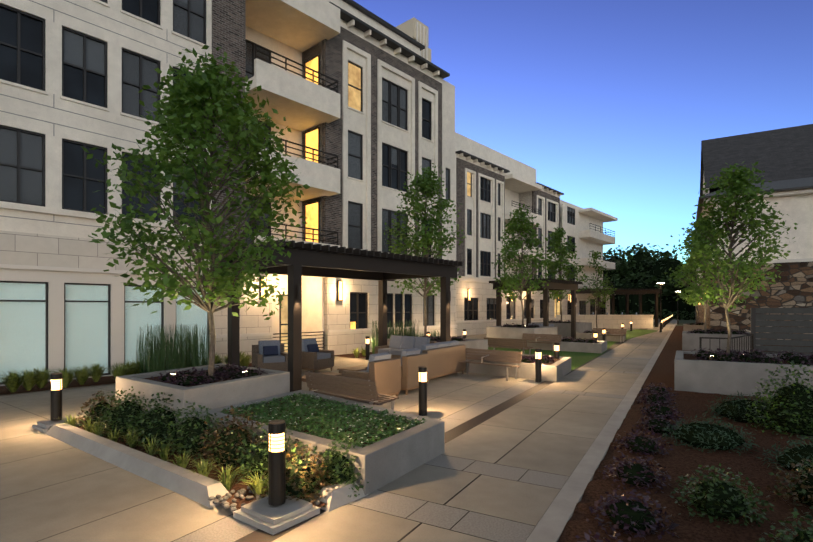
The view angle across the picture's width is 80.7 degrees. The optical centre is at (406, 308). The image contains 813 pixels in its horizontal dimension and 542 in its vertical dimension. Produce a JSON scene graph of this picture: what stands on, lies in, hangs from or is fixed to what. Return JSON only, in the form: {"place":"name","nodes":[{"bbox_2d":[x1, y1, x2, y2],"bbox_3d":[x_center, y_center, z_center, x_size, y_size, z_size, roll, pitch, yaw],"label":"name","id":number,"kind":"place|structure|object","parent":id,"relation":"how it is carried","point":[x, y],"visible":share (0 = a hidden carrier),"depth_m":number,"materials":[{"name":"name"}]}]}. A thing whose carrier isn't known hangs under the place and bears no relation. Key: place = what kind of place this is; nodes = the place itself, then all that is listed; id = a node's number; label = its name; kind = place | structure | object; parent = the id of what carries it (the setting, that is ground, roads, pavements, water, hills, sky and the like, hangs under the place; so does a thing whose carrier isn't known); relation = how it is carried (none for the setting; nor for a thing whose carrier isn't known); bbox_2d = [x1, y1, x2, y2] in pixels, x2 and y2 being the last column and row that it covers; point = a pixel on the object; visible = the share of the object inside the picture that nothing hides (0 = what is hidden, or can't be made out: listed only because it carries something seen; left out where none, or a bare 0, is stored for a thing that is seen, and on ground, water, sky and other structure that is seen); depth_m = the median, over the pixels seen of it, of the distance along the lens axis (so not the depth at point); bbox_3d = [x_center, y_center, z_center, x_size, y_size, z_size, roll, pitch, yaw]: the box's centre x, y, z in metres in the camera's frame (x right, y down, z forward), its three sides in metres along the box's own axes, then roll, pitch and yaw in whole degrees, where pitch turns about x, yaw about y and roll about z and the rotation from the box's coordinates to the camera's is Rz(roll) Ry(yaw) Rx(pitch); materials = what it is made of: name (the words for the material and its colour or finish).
{"place":"outdoors","nodes":[
{"label":"outdoors","id":0,"kind":"place"},
{"bbox_2d":[0,319,676,541],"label":"paving","id":1,"kind":"structure","parent":0,"point":[503,467],"depth_m":5.47,"materials":[{"name":"beige concrete"}]},
{"bbox_2d":[0,352,372,394],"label":"facade planting strip","id":2,"kind":"object","parent":1,"relation":"on","point":[4,390],"visible":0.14,"depth_m":12.17,"materials":[{"name":"plant"}]},
{"bbox_2d":[0,319,439,391],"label":"ornamental grasses","id":3,"kind":"object","parent":2,"relation":"on","point":[171,357],"visible":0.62,"depth_m":12.92,"materials":[{"name":"green plant"}]},
{"bbox_2d":[32,417,367,534],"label":"bed curb","id":4,"kind":"structure","parent":1,"relation":"on","point":[262,514],"depth_m":4.97,"materials":[{"name":"concrete"}]},
{"bbox_2d":[50,373,62,420],"bbox_3d":[-5.697,1.438,7.787,0.161,0.760,0.161,0,0,30],"label":"bollard light","id":5,"kind":"object","parent":4,"relation":"on","point":[56,396],"visible":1,"depth_m":7.73,"materials":[{"name":"black metal"}]},
{"bbox_2d":[268,420,285,505],"bbox_3d":[-1.210,1.438,4.472,0.161,0.760,0.161,0,0,30],"label":"bollard light","id":6,"kind":"object","parent":4,"relation":"on","point":[277,470],"visible":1,"depth_m":4.41,"materials":[{"name":"black metal"}]},
{"bbox_2d":[74,416,326,509],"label":"bed mulch","id":7,"kind":"object","parent":1,"relation":"on","point":[236,488],"visible":0.12,"depth_m":5.56,"materials":[{"name":"soil"}]},
{"bbox_2d":[56,413,267,496],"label":"bed grasses","id":8,"kind":"object","parent":7,"relation":"on","point":[202,469],"visible":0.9,"depth_m":5.83,"materials":[{"name":"green plant"}]},
{"bbox_2d":[51,421,324,510],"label":"river pebbles","id":9,"kind":"object","parent":7,"relation":"on","point":[240,493],"visible":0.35,"depth_m":4.67,"materials":[{"name":"beige stone"}]},
{"bbox_2d":[77,386,368,507],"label":"bed shrubs","id":10,"kind":"object","parent":7,"relation":"on","point":[233,443],"visible":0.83,"depth_m":5.76,"materials":[{"name":"green plant"}]},
{"bbox_2d":[116,363,289,434],"bbox_3d":[-3.521,1.548,8.398,2.299,0.780,2.457,0,0,30],"label":"planter","id":11,"kind":"object","parent":1,"relation":"on","point":[215,394],"visible":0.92,"depth_m":7.58,"materials":[{"name":"concrete"}]},
{"bbox_2d":[81,45,309,376],"bbox_3d":[-3.370,-1.569,8.071,3.584,5.624,3.485,0,0,30],"label":"tree","id":12,"kind":"object","parent":11,"relation":"on","point":[219,281],"visible":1,"depth_m":7.70,"materials":[{"name":"green plant"}]},
{"bbox_2d":[151,320,812,386],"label":"purple planter plants","id":13,"kind":"object","parent":11,"relation":"on","point":[190,378],"visible":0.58,"depth_m":11.06,"materials":[{"name":"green plant"}]},
{"bbox_2d":[169,322,713,380],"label":"spotlights","id":14,"kind":"object","parent":13,"relation":"on","point":[710,358],"visible":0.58,"depth_m":8.25,"materials":[{"name":"black metal"}]},
{"bbox_2d":[0,0,457,385],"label":"apartment building","id":15,"kind":"structure","parent":1,"relation":"on","point":[361,99],"depth_m":15.22,"materials":[{"name":"white paint"}]},
{"bbox_2d":[252,340,287,371],"bbox_3d":[-3.941,1.443,13.903,0.920,0.992,0.880,0,0,-28],"label":"wicker armchair","id":16,"kind":"object","parent":1,"relation":"on","point":[270,354],"visible":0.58,"depth_m":13.69,"materials":[{"name":"brown wicker"}]},
{"bbox_2d":[302,338,334,371],"bbox_3d":[-2.844,1.445,14.655,0.926,0.987,0.966,0,0,30],"label":"wicker armchair","id":17,"kind":"object","parent":1,"relation":"on","point":[314,357],"visible":0.88,"depth_m":14.47,"materials":[{"name":"brown wicker"}]},
{"bbox_2d":[199,390,444,494],"bbox_3d":[-1.193,1.728,6.931,3.678,0.420,2.199,0,0,38],"label":"planter","id":18,"kind":"object","parent":1,"relation":"on","point":[383,462],"visible":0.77,"depth_m":5.71,"materials":[{"name":"concrete"}]},
{"bbox_2d":[221,392,425,447],"bbox_3d":[-1.203,1.534,6.885,3.275,0.164,1.812,0,0,39],"label":"ground cover planting","id":19,"kind":"object","parent":18,"relation":"on","point":[329,412],"visible":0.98,"depth_m":6.61,"materials":[{"name":"green plant"}]},
{"bbox_2d":[302,372,341,389],"bbox_3d":[-2.033,1.758,11.241,0.592,0.360,1.100,0,0,37],"label":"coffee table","id":20,"kind":"object","parent":1,"relation":"on","point":[304,379],"visible":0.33,"depth_m":11.37,"materials":[{"name":"brown wood"}]},
{"bbox_2d":[215,239,462,391],"bbox_3d":[-1.675,0.238,13.765,3.450,3.400,6.670,0,0,42],"label":"pergola","id":21,"kind":"object","parent":1,"relation":"on","point":[317,260],"visible":0.79,"depth_m":12.51,"materials":[{"name":"brown wood"}]},
{"bbox_2d":[304,371,398,409],"bbox_3d":[-1.016,1.564,8.634,1.900,0.755,0.628,0,0,42],"label":"bench","id":22,"kind":"object","parent":1,"relation":"on","point":[360,390],"visible":0.92,"depth_m":8.31,"materials":[{"name":"brown wood"}]},
{"bbox_2d":[337,364,367,372],"bbox_3d":[-1.192,1.758,12.771,0.642,0.360,1.200,0,0,37],"label":"coffee table","id":23,"kind":"object","parent":1,"relation":"on","point":[358,368],"visible":0.25,"depth_m":12.49,"materials":[{"name":"brown wood"}]},
{"bbox_2d":[365,336,369,359],"bbox_3d":[-1.463,1.498,17.996,0.161,0.880,0.161,0,0,30],"label":"bollard light","id":24,"kind":"object","parent":1,"relation":"on","point":[367,338],"visible":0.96,"depth_m":17.93,"materials":[{"name":"black metal"}]},
{"bbox_2d":[342,352,400,404],"bbox_3d":[-0.736,1.445,10.128,0.893,0.987,0.938,0,0,34],"label":"outdoor sofa","id":25,"kind":"object","parent":1,"relation":"on","point":[383,370],"visible":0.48,"depth_m":9.85,"materials":[{"name":"brown wicker"}]},
{"bbox_2d":[375,335,436,358],"bbox_3d":[-0.055,1.445,15.987,2.018,0.987,0.936,0,0,42],"label":"wicker sofa","id":26,"kind":"object","parent":1,"relation":"on","point":[396,346],"visible":0.48,"depth_m":16.02,"materials":[{"name":"fabric"}]},
{"bbox_2d":[400,348,428,394],"bbox_3d":[-0.085,1.445,11.224,0.893,0.987,0.938,0,0,34],"label":"wicker armchair","id":27,"kind":"object","parent":1,"relation":"on","point":[413,360],"visible":0.44,"depth_m":10.84,"materials":[{"name":"brown wicker"}]},
{"bbox_2d":[418,366,426,415],"bbox_3d":[0.296,1.498,8.673,0.161,0.880,0.161,0,0,30],"label":"bollard light","id":28,"kind":"object","parent":1,"relation":"on","point":[422,370],"visible":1,"depth_m":8.61,"materials":[{"name":"black metal"}]},
{"bbox_2d":[399,340,465,378],"bbox_3d":[0.761,1.445,13.370,0.971,0.987,2.359,0,0,30],"label":"wicker sofa","id":29,"kind":"object","parent":1,"relation":"on","point":[445,358],"visible":0.5,"depth_m":13.05,"materials":[{"name":"brown wicker"}]},
{"bbox_2d":[387,336,487,353],"bbox_3d":[1.008,1.538,17.452,3.000,0.800,2.500,0,0,42],"label":"planter","id":30,"kind":"object","parent":1,"relation":"on","point":[477,343],"visible":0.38,"depth_m":16.92,"materials":[{"name":"concrete"}]},
{"bbox_2d":[384,163,471,336],"bbox_3d":[0.769,-2.004,17.450,3.143,6.452,2.991,0,0,30],"label":"tree","id":31,"kind":"object","parent":30,"relation":"on","point":[431,187],"visible":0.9,"depth_m":17.21,"materials":[{"name":"green plant"}]},
{"bbox_2d":[457,348,521,380],"bbox_3d":[2.247,1.564,13.450,1.900,0.755,0.628,0,0,42],"label":"bench","id":32,"kind":"object","parent":1,"relation":"on","point":[498,356],"visible":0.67,"depth_m":13.45,"materials":[{"name":"brown wood"}]},
{"bbox_2d":[460,352,570,381],"bbox_3d":[3.467,1.728,14.604,3.467,0.420,2.460,0,0,42],"label":"planter","id":33,"kind":"object","parent":1,"relation":"on","point":[557,370],"visible":0.52,"depth_m":13.44,"materials":[{"name":"concrete"}]},
{"bbox_2d":[489,278,582,338],"bbox_3d":[7.612,0.189,27.991,3.600,3.500,4.700,0,0,42],"label":"pergola","id":34,"kind":"object","parent":1,"relation":"on","point":[559,284],"visible":0.79,"depth_m":27.51,"materials":[{"name":"brown dark stained wood"}]},
{"bbox_2d":[455,132,617,335],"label":"apartment building","id":35,"kind":"structure","parent":1,"relation":"on","point":[494,189],"depth_m":39.91,"materials":[{"name":"white paint"}]},
{"bbox_2d":[535,348,541,381],"bbox_3d":[3.457,1.498,12.549,0.161,0.880,0.161,0,0,30],"label":"bollard light","id":36,"kind":"object","parent":1,"relation":"on","point":[538,355],"visible":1,"depth_m":12.48,"materials":[{"name":"black metal"}]},
{"bbox_2d":[554,342,558,358],"bbox_3d":[4.679,1.498,14.904,0.161,0.880,0.161,0,0,30],"label":"bollard light","id":37,"kind":"object","parent":1,"relation":"on","point":[556,350],"visible":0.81,"depth_m":14.84,"materials":[{"name":"black metal"}]},
{"bbox_2d":[577,251,616,329],"bbox_3d":[15.772,-1.426,39.671,3.191,6.737,2.915,0,0,30],"label":"tree","id":38,"kind":"object","parent":1,"relation":"on","point":[600,273],"visible":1,"depth_m":39.65,"materials":[{"name":"green plant"}]},
{"bbox_2d":[556,312,653,328],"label":"fountain wall","id":39,"kind":"structure","parent":1,"relation":"on","point":[616,321],"depth_m":45.36,"materials":[{"name":"stone"}]},
{"bbox_2d":[576,288,661,326],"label":"pergola","id":40,"kind":"object","parent":1,"relation":"on","point":[639,292],"visible":0.6,"depth_m":48.37,"materials":[{"name":"brown wood"}]},
{"bbox_2d":[657,282,663,331],"bbox_3d":[20.306,-0.061,38.228,0.580,4.000,0.580,0,0,30],"label":"street lamp","id":41,"kind":"object","parent":1,"relation":"on","point":[660,284],"visible":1,"depth_m":38.19,"materials":[{"name":"black metal"}]},
{"bbox_2d":[396,17,430,61],"bbox_3d":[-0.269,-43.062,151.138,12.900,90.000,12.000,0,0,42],"label":"chimney","id":42,"kind":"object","parent":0,"point":[415,29],"depth_m":147.53,"materials":[{"name":"beige"}]},
{"bbox_2d":[488,329,657,369],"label":"lawn turf","id":43,"kind":"structure","parent":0,"point":[578,359],"depth_m":20.74,"materials":[{"name":"green plant"}]},
{"bbox_2d":[484,337,532,353],"bbox_3d":[4.068,1.564,19.129,1.900,0.755,0.628,0,0,42],"label":"bench","id":44,"kind":"object","parent":43,"relation":"on","point":[494,343],"visible":0.77,"depth_m":18.84,"materials":[{"name":"brown wood"}]},
{"bbox_2d":[487,326,556,348],"bbox_3d":[5.830,1.438,24.146,2.600,1.000,2.500,0,0,42],"label":"planter","id":45,"kind":"object","parent":43,"relation":"on","point":[504,332],"visible":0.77,"depth_m":23.24,"materials":[{"name":"concrete"}]},
{"bbox_2d":[491,204,552,326],"bbox_3d":[5.773,-2.124,24.193,2.997,6.294,2.829,0,0,11],"label":"tree","id":46,"kind":"object","parent":45,"relation":"on","point":[516,280],"visible":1,"depth_m":24.02,"materials":[{"name":"green plant"}]},
{"bbox_2d":[519,333,561,351],"bbox_3d":[5.995,1.564,21.716,1.900,0.755,0.628,0,0,42],"label":"bench","id":47,"kind":"object","parent":43,"relation":"on","point":[547,337],"visible":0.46,"depth_m":21.75,"materials":[{"name":"brown wood"}]},
{"bbox_2d":[528,323,557,334],"bbox_3d":[8.022,1.445,28.968,2.036,0.987,0.936,0,0,42],"label":"wicker sofa","id":48,"kind":"object","parent":43,"relation":"on","point":[542,324],"visible":0.12,"depth_m":28.64,"materials":[{"name":"brown wicker"}]},
{"bbox_2d":[531,322,591,338],"bbox_3d":[10.071,1.438,31.093,3.000,1.000,2.500,0,0,42],"label":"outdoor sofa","id":49,"kind":"object","parent":43,"relation":"on","point":[564,329],"visible":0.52,"depth_m":29.75,"materials":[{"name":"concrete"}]},
{"bbox_2d":[539,227,586,321],"bbox_3d":[10.070,-2.122,31.080,2.952,6.290,2.937,0,0,-38],"label":"tree","id":50,"kind":"object","parent":49,"relation":"on","point":[561,252],"visible":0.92,"depth_m":30.80,"materials":[{"name":"green plant"}]},
{"bbox_2d":[534,339,606,353],"bbox_3d":[7.812,1.728,22.090,3.097,0.420,2.100,0,0,42],"label":"planter","id":51,"kind":"object","parent":43,"relation":"on","point":[600,347],"visible":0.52,"depth_m":21.09,"materials":[{"name":"concrete"}]},
{"bbox_2d":[576,332,625,341],"bbox_3d":[12.053,1.728,29.037,2.697,0.420,2.100,0,0,42],"label":"bench","id":52,"kind":"object","parent":43,"relation":"on","point":[582,335],"visible":0.52,"depth_m":28.23,"materials":[{"name":"wood"}]},
{"bbox_2d":[602,328,605,340],"bbox_3d":[10.455,1.498,25.334,0.161,0.880,0.161,0,0,30],"label":"bollard light","id":53,"kind":"object","parent":43,"relation":"on","point":[604,334],"visible":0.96,"depth_m":25.28,"materials":[{"name":"black metal"}]},
{"bbox_2d":[589,328,626,341],"bbox_3d":[11.634,1.564,27.673,1.900,0.755,0.628,0,0,42],"label":"bench","id":54,"kind":"object","parent":43,"relation":"on","point":[610,331],"visible":0.88,"depth_m":27.68,"materials":[{"name":"brown wood"}]},
{"bbox_2d":[353,0,812,262],"label":"sky","id":55,"kind":"structure","parent":0,"point":[612,104],"materials":[{"name":"blue"}]},
{"bbox_2d":[642,319,736,395],"bbox_3d":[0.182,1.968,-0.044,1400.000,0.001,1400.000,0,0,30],"label":"ground","id":56,"kind":"structure","parent":0,"point":[681,322],"depth_m":65.19,"materials":[{"name":"brown soil"}]},
{"bbox_2d":[525,321,676,541],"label":"concrete curb","id":57,"kind":"structure","parent":56,"relation":"on","point":[554,520],"depth_m":5.57,"materials":[{"name":"concrete"}]},
{"bbox_2d":[604,310,694,319],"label":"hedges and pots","id":58,"kind":"object","parent":56,"relation":"on","point":[685,316],"visible":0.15,"depth_m":80.30,"materials":[{"name":"green plant"}]},
{"bbox_2d":[603,243,696,318],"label":"trees","id":59,"kind":"object","parent":56,"relation":"on","point":[641,268],"visible":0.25,"depth_m":91.56,"materials":[{"name":"green plant"}]},
{"bbox_2d":[675,291,679,323],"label":"street lamp","id":60,"kind":"object","parent":56,"relation":"on","point":[677,307],"visible":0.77,"depth_m":57.46,"materials":[{"name":"black metal"}]},
{"bbox_2d":[557,326,812,541],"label":"mulch bed","id":61,"kind":"object","parent":56,"relation":"on","point":[680,460],"visible":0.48,"depth_m":5.52,"materials":[{"name":"soil"}]},
{"bbox_2d":[683,324,703,330],"bbox_3d":[20.503,1.548,33.542,1.900,0.780,2.500,0,0,30],"label":"planter","id":62,"kind":"object","parent":61,"relation":"on","point":[686,327],"visible":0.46,"depth_m":32.70,"materials":[{"name":"concrete"}]},
{"bbox_2d":[676,253,702,322],"bbox_3d":[20.357,-1.352,33.672,2.492,5.189,2.255,0,0,30],"label":"tree","id":63,"kind":"object","parent":62,"relation":"on","point":[694,274],"visible":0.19,"depth_m":33.54,"materials":[{"name":"green plant"}]},
{"bbox_2d":[575,361,812,541],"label":"bed shrubs","id":64,"kind":"object","parent":61,"relation":"on","point":[786,408],"visible":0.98,"depth_m":5.60,"materials":[{"name":"green plant"}]},
{"bbox_2d":[682,331,750,351],"bbox_3d":[14.592,1.548,22.403,2.900,0.780,2.700,0,0,30],"label":"planter","id":65,"kind":"object","parent":61,"relation":"on","point":[690,341],"visible":0.54,"depth_m":21.45,"materials":[{"name":"concrete"}]},
{"bbox_2d":[665,212,744,333],"bbox_3d":[14.010,-1.642,22.806,2.990,5.763,2.926,0,0,-28],"label":"tree","id":66,"kind":"object","parent":65,"relation":"on","point":[690,291],"visible":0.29,"depth_m":22.50,"materials":[{"name":"green plant"}]},
{"bbox_2d":[699,334,753,351],"bbox_3d":[9.993,1.389,14.375,3.153,1.100,0.680,0,0,-31],"label":"iron railing","id":67,"kind":"object","parent":61,"relation":"on","point":[719,338],"visible":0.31,"depth_m":14.06,"materials":[{"name":"black metal"}]},
{"bbox_2d":[674,351,812,397],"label":"planter","id":68,"kind":"object","parent":61,"relation":"on","point":[692,373],"visible":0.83,"depth_m":10.71,"materials":[{"name":"concrete"}]},
{"bbox_2d":[670,161,798,354],"bbox_3d":[7.782,-1.100,11.524,2.483,4.767,2.248,0,0,30],"label":"tree","id":69,"kind":"object","parent":68,"relation":"on","point":[740,178],"visible":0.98,"depth_m":11.29,"materials":[{"name":"green plant"}]},
{"bbox_2d":[751,308,812,355],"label":"screen fence","id":70,"kind":"object","parent":61,"relation":"on","point":[765,316],"visible":0.67,"depth_m":15.35,"materials":[{"name":"black"}]},
{"bbox_2d":[695,124,812,346],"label":"building","id":71,"kind":"structure","parent":56,"relation":"on","point":[783,157],"depth_m":25.53,"materials":[{"name":"stone"}]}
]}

